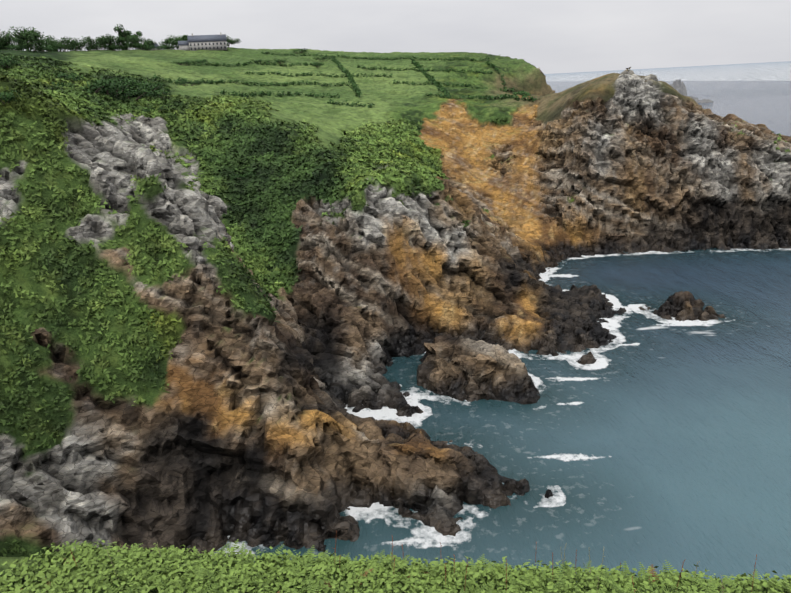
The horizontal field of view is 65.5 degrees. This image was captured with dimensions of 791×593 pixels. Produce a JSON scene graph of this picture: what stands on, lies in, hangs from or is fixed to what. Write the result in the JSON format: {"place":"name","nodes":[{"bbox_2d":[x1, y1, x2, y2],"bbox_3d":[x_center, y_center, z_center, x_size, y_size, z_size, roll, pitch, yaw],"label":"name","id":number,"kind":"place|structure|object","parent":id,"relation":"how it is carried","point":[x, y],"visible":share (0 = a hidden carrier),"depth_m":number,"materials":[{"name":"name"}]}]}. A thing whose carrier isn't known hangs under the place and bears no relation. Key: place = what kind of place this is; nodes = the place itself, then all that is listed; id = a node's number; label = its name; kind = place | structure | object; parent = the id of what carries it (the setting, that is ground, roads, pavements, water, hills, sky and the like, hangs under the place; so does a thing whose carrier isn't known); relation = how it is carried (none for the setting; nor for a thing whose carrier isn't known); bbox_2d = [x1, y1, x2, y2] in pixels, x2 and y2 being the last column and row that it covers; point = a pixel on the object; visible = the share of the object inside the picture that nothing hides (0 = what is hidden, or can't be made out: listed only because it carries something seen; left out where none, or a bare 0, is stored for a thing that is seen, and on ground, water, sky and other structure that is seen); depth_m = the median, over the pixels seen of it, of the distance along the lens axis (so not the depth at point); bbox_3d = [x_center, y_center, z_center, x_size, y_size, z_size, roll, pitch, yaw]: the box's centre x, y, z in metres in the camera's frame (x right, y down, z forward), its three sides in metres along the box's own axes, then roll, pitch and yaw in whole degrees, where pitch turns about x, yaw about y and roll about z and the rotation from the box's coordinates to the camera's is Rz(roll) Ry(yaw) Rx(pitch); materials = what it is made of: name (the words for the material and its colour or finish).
{"place":"outdoors","nodes":[
{"label":"outdoors","id":0,"kind":"place"},
{"bbox_2d":[0,47,790,592],"bbox_3d":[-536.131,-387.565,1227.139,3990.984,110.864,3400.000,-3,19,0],"label":"terrain","id":1,"kind":"structure","parent":0,"point":[248,429],"depth_m":128.62,"materials":[{"name":"brown stone"}]},
{"bbox_2d":[0,31,13,49],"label":"tree","id":2,"kind":"object","parent":1,"relation":"on","point":[5,41],"visible":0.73,"depth_m":354.25,"materials":[{"name":"green plant"}]},
{"bbox_2d":[0,55,19,67],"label":"bush","id":3,"kind":"object","parent":1,"relation":"on","point":[6,61],"visible":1,"depth_m":183.17,"materials":[{"name":"green plant"}]},
{"bbox_2d":[0,90,21,103],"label":"bush","id":4,"kind":"object","parent":1,"relation":"on","point":[8,98],"visible":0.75,"depth_m":100.14,"materials":[{"name":"green plant"}]},
{"bbox_2d":[5,43,26,50],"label":"copse shrub","id":5,"kind":"object","parent":1,"relation":"on","point":[18,48],"visible":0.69,"depth_m":321.71,"materials":[{"name":"green plant"}]},
{"bbox_2d":[12,31,35,49],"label":"tree","id":6,"kind":"object","parent":1,"relation":"on","point":[14,39],"visible":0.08,"depth_m":343.29,"materials":[{"name":"green plant"}]},
{"bbox_2d":[8,26,44,51],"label":"tree","id":7,"kind":"object","parent":1,"relation":"on","point":[29,37],"visible":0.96,"depth_m":315.91,"materials":[{"name":"green plant"}]},
{"bbox_2d":[19,44,45,50],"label":"copse shrub","id":8,"kind":"object","parent":1,"relation":"on","point":[41,46],"visible":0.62,"depth_m":320.35,"materials":[{"name":"green plant"}]},
{"bbox_2d":[33,35,54,45],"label":"tree","id":9,"kind":"object","parent":1,"relation":"on","point":[42,40],"visible":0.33,"depth_m":402.29,"materials":[{"name":"green plant"}]},
{"bbox_2d":[34,46,55,51],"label":"copse shrub","id":10,"kind":"object","parent":1,"relation":"on","point":[49,49],"visible":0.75,"depth_m":327.60,"materials":[{"name":"green plant"}]},
{"bbox_2d":[43,38,58,46],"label":"tree","id":11,"kind":"object","parent":1,"relation":"on","point":[50,42],"visible":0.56,"depth_m":393.94,"materials":[{"name":"green plant"}]},
{"bbox_2d":[51,45,75,51],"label":"copse shrub","id":12,"kind":"object","parent":1,"relation":"on","point":[58,49],"visible":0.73,"depth_m":389.33,"materials":[{"name":"green plant"}]},
{"bbox_2d":[53,37,80,51],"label":"tree","id":13,"kind":"object","parent":1,"relation":"on","point":[66,41],"visible":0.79,"depth_m":389.48,"materials":[{"name":"green plant"}]},
{"bbox_2d":[54,72,83,82],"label":"bush","id":14,"kind":"object","parent":1,"relation":"on","point":[73,77],"visible":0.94,"depth_m":181.97,"materials":[{"name":"green plant"}]},
{"bbox_2d":[64,36,86,49],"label":"tree","id":15,"kind":"object","parent":1,"relation":"on","point":[82,45],"visible":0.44,"depth_m":426.19,"materials":[{"name":"green plant"}]},
{"bbox_2d":[50,75,122,92],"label":"bush","id":16,"kind":"object","parent":1,"relation":"on","point":[104,83],"visible":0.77,"depth_m":176.28,"materials":[{"name":"green plant"}]},
{"bbox_2d":[77,36,95,50],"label":"tree","id":17,"kind":"object","parent":1,"relation":"on","point":[89,42],"visible":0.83,"depth_m":434.27,"materials":[{"name":"green plant"}]},
{"bbox_2d":[85,46,99,50],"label":"copse shrub","id":18,"kind":"object","parent":1,"relation":"on","point":[89,48],"visible":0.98,"depth_m":433.89,"materials":[{"name":"green plant"}]},
{"bbox_2d":[91,44,106,49],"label":"copse shrub","id":19,"kind":"object","parent":1,"relation":"on","point":[98,46],"visible":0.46,"depth_m":439.19,"materials":[{"name":"green plant"}]},
{"bbox_2d":[93,35,114,49],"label":"tree","id":20,"kind":"object","parent":1,"relation":"on","point":[95,42],"visible":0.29,"depth_m":441.77,"materials":[{"name":"green plant"}]},
{"bbox_2d":[81,80,141,94],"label":"bush","id":21,"kind":"object","parent":1,"relation":"on","point":[117,87],"visible":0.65,"depth_m":184.03,"materials":[{"name":"green plant"}]},
{"bbox_2d":[96,34,126,50],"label":"tree","id":22,"kind":"object","parent":1,"relation":"on","point":[105,41],"visible":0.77,"depth_m":435.61,"materials":[{"name":"green plant"}]},
{"bbox_2d":[107,44,120,50],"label":"copse shrub","id":23,"kind":"object","parent":1,"relation":"on","point":[111,47],"visible":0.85,"depth_m":437.79,"materials":[{"name":"green plant"}]},
{"bbox_2d":[111,77,137,86],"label":"bush","id":24,"kind":"object","parent":1,"relation":"on","point":[125,79],"visible":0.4,"depth_m":190.27,"materials":[{"name":"green plant"}]},
{"bbox_2d":[113,24,142,42],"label":"tree","id":25,"kind":"object","parent":1,"relation":"on","point":[122,34],"visible":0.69,"depth_m":437.94,"materials":[{"name":"green plant"}]},
{"bbox_2d":[99,87,157,100],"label":"bush","id":26,"kind":"object","parent":1,"relation":"on","point":[128,93],"visible":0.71,"depth_m":186.73,"materials":[{"name":"green plant"}]},
{"bbox_2d":[121,34,141,47],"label":"tree","id":27,"kind":"object","parent":1,"relation":"on","point":[132,39],"visible":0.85,"depth_m":430.84,"materials":[{"name":"green plant"}]},
{"bbox_2d":[126,43,142,49],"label":"copse shrub","id":28,"kind":"object","parent":1,"relation":"on","point":[138,45],"visible":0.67,"depth_m":431.19,"materials":[{"name":"green plant"}]},
{"bbox_2d":[134,42,151,49],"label":"copse shrub","id":29,"kind":"object","parent":1,"relation":"on","point":[143,47],"visible":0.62,"depth_m":432.87,"materials":[{"name":"green plant"}]},
{"bbox_2d":[141,37,156,49],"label":"tree","id":30,"kind":"object","parent":1,"relation":"on","point":[148,41],"visible":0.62,"depth_m":436.59,"materials":[{"name":"green plant"}]},
{"bbox_2d":[132,88,170,97],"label":"bush","id":31,"kind":"object","parent":1,"relation":"on","point":[159,94],"visible":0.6,"depth_m":193.81,"materials":[{"name":"green plant"}]},
{"bbox_2d":[136,80,168,90],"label":"bush","id":32,"kind":"object","parent":1,"relation":"on","point":[150,85],"visible":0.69,"depth_m":200.76,"materials":[{"name":"green plant"}]},
{"bbox_2d":[146,42,159,49],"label":"tree","id":33,"kind":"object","parent":1,"relation":"on","point":[156,45],"depth_m":439.35,"materials":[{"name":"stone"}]},
{"bbox_2d":[142,104,168,111],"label":"bush","id":34,"kind":"object","parent":1,"relation":"on","point":[149,110],"visible":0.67,"depth_m":182.66,"materials":[{"name":"green plant"}]},
{"bbox_2d":[144,45,166,50],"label":"copse shrub","id":35,"kind":"object","parent":1,"relation":"on","point":[151,48],"visible":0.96,"depth_m":434.08,"materials":[{"name":"green plant"}]},
{"bbox_2d":[159,35,175,48],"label":"tree","id":36,"kind":"object","parent":1,"relation":"on","point":[166,42],"visible":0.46,"depth_m":443.51,"materials":[{"name":"green plant"}]},
{"bbox_2d":[161,44,175,49],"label":"copse shrub","id":37,"kind":"object","parent":1,"relation":"on","point":[170,47],"visible":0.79,"depth_m":437.80,"materials":[{"name":"green plant"}]},
{"bbox_2d":[168,34,187,45],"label":"tree","id":38,"kind":"object","parent":1,"relation":"on","point":[175,42],"visible":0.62,"depth_m":441.69,"materials":[{"name":"green plant"}]},
{"bbox_2d":[173,60,193,65],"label":"bush","id":39,"kind":"object","parent":1,"relation":"on","point":[184,62],"visible":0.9,"depth_m":329.61,"materials":[{"name":"green plant"}]},
{"bbox_2d":[175,80,201,85],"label":"bush","id":40,"kind":"object","parent":1,"relation":"on","point":[183,83],"visible":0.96,"depth_m":256.01,"materials":[{"name":"green plant"}]},
{"bbox_2d":[192,59,206,63],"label":"bush","id":41,"kind":"object","parent":1,"relation":"on","point":[198,61],"visible":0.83,"depth_m":344.68,"materials":[{"name":"green plant"}]},
{"bbox_2d":[178,32,226,50],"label":"house","id":42,"kind":"structure","parent":1,"relation":"on","point":[204,42],"depth_m":439.60,"materials":[{"name":"paint"}]},
{"bbox_2d":[190,42,225,49],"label":"house windows","id":43,"kind":"structure","parent":42,"relation":"in","point":[220,42],"depth_m":439.73,"materials":[{"name":"grey glass"}]},
{"bbox_2d":[226,35,241,46],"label":"tree","id":44,"kind":"object","parent":1,"relation":"on","point":[230,41],"visible":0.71,"depth_m":457.39,"materials":[{"name":"green plant"}]},
{"bbox_2d":[230,171,255,179],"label":"bush","id":45,"kind":"object","parent":1,"relation":"on","point":[239,176],"visible":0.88,"depth_m":164.44,"materials":[{"name":"green plant"}]},
{"bbox_2d":[185,60,314,66],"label":"hedge","id":46,"kind":"object","parent":1,"relation":"on","point":[246,63],"visible":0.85,"depth_m":365.10,"materials":[{"name":"green plant"}]},
{"bbox_2d":[152,75,354,86],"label":"hedge","id":47,"kind":"object","parent":1,"relation":"on","point":[212,81],"visible":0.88,"depth_m":298.76,"materials":[{"name":"green plant"}]},
{"bbox_2d":[253,59,275,63],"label":"bush","id":48,"kind":"object","parent":1,"relation":"on","point":[260,60],"visible":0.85,"depth_m":374.36,"materials":[{"name":"green plant"}]},
{"bbox_2d":[220,89,339,97],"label":"hedge","id":49,"kind":"object","parent":1,"relation":"on","point":[261,93],"visible":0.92,"depth_m":267.43,"materials":[{"name":"green plant"}]},
{"bbox_2d":[274,58,286,63],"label":"bush","id":50,"kind":"object","parent":1,"relation":"on","point":[279,61],"visible":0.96,"depth_m":380.60,"materials":[{"name":"green plant"}]},
{"bbox_2d":[292,48,307,52],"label":"bush","id":51,"kind":"object","parent":1,"relation":"on","point":[301,50],"visible":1,"depth_m":464.13,"materials":[{"name":"green plant"}]},
{"bbox_2d":[312,62,323,66],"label":"bush","id":52,"kind":"object","parent":1,"relation":"on","point":[317,64],"visible":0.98,"depth_m":382.53,"materials":[{"name":"green plant"}]},
{"bbox_2d":[245,70,392,77],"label":"hedge","id":53,"kind":"object","parent":1,"relation":"on","point":[318,74],"visible":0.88,"depth_m":346.09,"materials":[{"name":"green plant"}]},
{"bbox_2d":[314,56,333,60],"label":"bush","id":54,"kind":"object","parent":1,"relation":"on","point":[324,57],"visible":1,"depth_m":411.15,"materials":[{"name":"green plant"}]},
{"bbox_2d":[331,55,362,97],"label":"hedge","id":55,"kind":"object","parent":1,"relation":"on","point":[355,87],"visible":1,"depth_m":339.29,"materials":[{"name":"green plant"}]},
{"bbox_2d":[327,99,374,107],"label":"hedge","id":56,"kind":"object","parent":1,"relation":"on","point":[370,105],"visible":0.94,"depth_m":264.08,"materials":[{"name":"green plant"}]},
{"bbox_2d":[261,50,489,60],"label":"hedge","id":57,"kind":"object","parent":1,"relation":"on","point":[373,58],"visible":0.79,"depth_m":426.72,"materials":[{"name":"green plant"}]},
{"bbox_2d":[0,52,789,557],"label":"bracken cover","id":58,"kind":"object","parent":1,"relation":"on","point":[40,70],"visible":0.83,"depth_m":151.17,"materials":[{"name":"green plant"}]},
{"bbox_2d":[0,539,790,592],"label":"fern","id":59,"kind":"object","parent":1,"relation":"on","point":[143,562],"depth_m":9.17,"materials":[{"name":"green plant"}]},
{"bbox_2d":[41,557,721,592],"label":"dead fern fronds","id":60,"kind":"object","parent":59,"relation":"attached to","point":[651,570],"visible":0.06,"depth_m":9.25,"materials":[{"name":"green plant"}]},
{"bbox_2d":[357,65,491,73],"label":"hedge","id":61,"kind":"object","parent":1,"relation":"on","point":[418,70],"visible":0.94,"depth_m":373.05,"materials":[{"name":"green plant"}]},
{"bbox_2d":[410,58,450,98],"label":"hedge","id":62,"kind":"object","parent":1,"relation":"on","point":[430,79],"visible":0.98,"depth_m":345.52,"materials":[{"name":"green plant"}]},
{"bbox_2d":[393,79,518,91],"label":"hedge","id":63,"kind":"object","parent":1,"relation":"on","point":[448,84],"visible":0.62,"depth_m":332.94,"materials":[{"name":"green plant"}]},
{"bbox_2d":[423,92,539,101],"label":"hedge","id":64,"kind":"object","parent":1,"relation":"on","point":[489,97],"visible":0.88,"depth_m":283.01,"materials":[{"name":"green plant"}]},
{"bbox_2d":[505,559,506,590],"bbox_3d":[1.519,3.930,8.424,0.043,0.866,0.035,-3,19,0],"label":"stem","id":65,"kind":"object","parent":1,"relation":"on","point":[506,574],"visible":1,"depth_m":8.38,"materials":[{"name":"green plant"}]},
{"bbox_2d":[485,61,530,97],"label":"hedge","id":66,"kind":"object","parent":1,"relation":"on","point":[522,93],"visible":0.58,"depth_m":353.78,"materials":[{"name":"green plant"}]},
{"bbox_2d":[0,0,790,73],"label":"sky","id":67,"kind":"structure","parent":0,"point":[553,36],"materials":[{"name":"white"}]},
{"bbox_2d":[214,61,790,581],"bbox_3d":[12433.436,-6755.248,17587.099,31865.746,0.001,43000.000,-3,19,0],"label":"sea","id":68,"kind":"structure","parent":0,"point":[646,439],"depth_m":109.82,"materials":[{"name":"blue liquid"}]},
{"bbox_2d":[670,79,686,95],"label":"sea stack rock","id":69,"kind":"object","parent":68,"relation":"in","point":[679,86],"visible":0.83,"depth_m":1096.43,"materials":[{"name":"grey stone"}]},
{"bbox_2d":[696,99,712,102],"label":"skerry rock","id":70,"kind":"object","parent":68,"relation":"in","point":[704,101],"visible":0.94,"depth_m":1030.87,"materials":[{"name":"grey stone"}]}
]}

